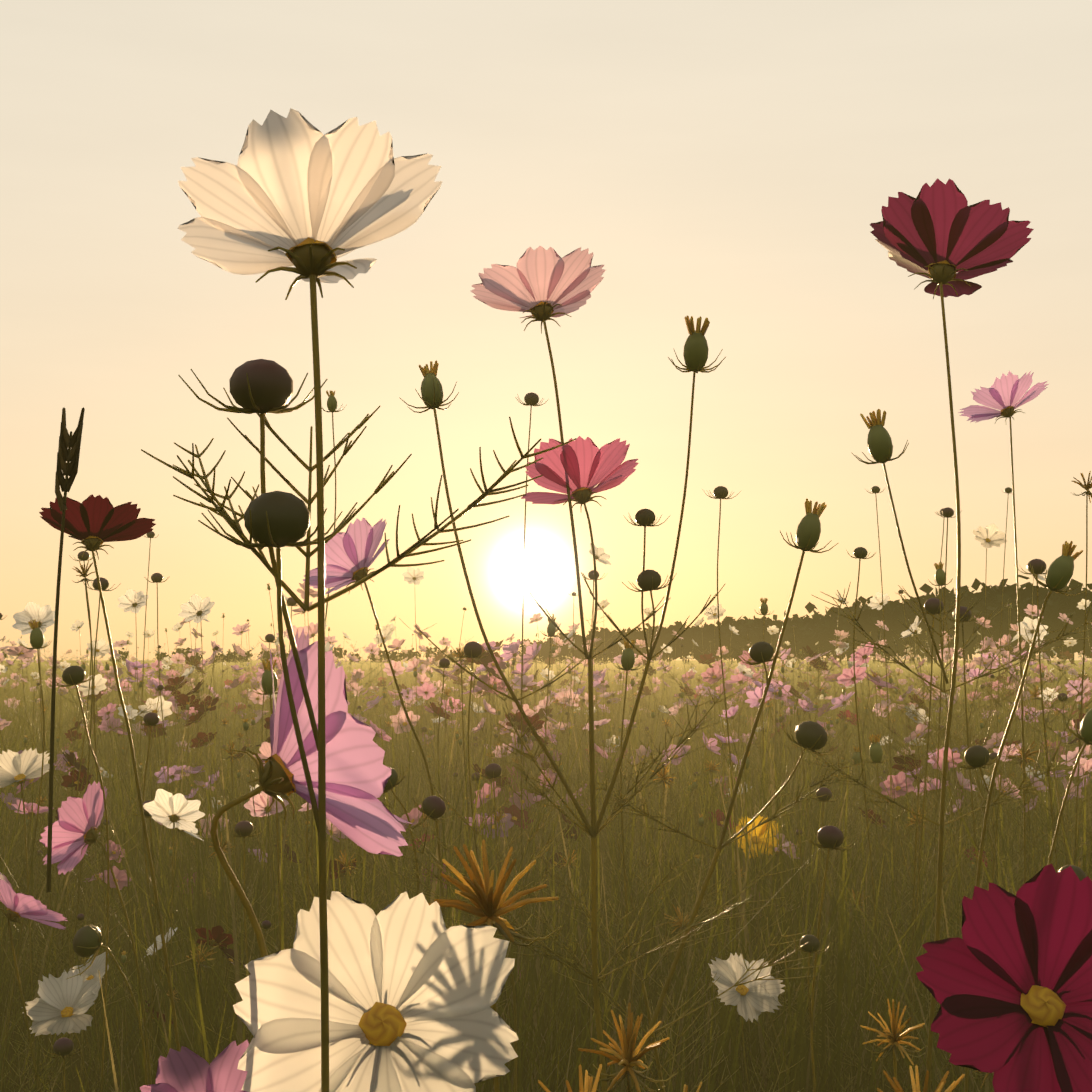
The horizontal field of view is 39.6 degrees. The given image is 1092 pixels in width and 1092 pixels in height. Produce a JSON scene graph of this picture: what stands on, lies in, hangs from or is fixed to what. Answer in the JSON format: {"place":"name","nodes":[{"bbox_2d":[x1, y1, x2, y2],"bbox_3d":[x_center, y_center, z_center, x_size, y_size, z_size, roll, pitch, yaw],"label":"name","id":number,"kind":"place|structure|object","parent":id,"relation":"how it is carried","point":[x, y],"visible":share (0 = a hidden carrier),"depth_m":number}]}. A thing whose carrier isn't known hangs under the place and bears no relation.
{"place":"outdoors","nodes":[
{"label":"outdoors","id":0,"kind":"place"},
{"bbox_2d":[0,0,1091,659],"label":"sky","id":1,"kind":"structure","parent":0,"point":[731,164]},
{"bbox_2d":[2,660,1091,1091],"bbox_3d":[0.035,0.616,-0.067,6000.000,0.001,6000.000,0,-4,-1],"label":"ground","id":2,"kind":"structure","parent":0,"point":[678,662],"depth_m":382.57},
{"bbox_2d":[0,108,1091,1091],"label":"cosmos","id":3,"kind":"object","parent":2,"relation":"on","point":[399,993],"visible":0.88,"depth_m":0.34},
{"bbox_2d":[1,575,1091,664],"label":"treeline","id":4,"kind":"object","parent":2,"relation":"on","point":[813,630],"visible":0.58,"depth_m":197.58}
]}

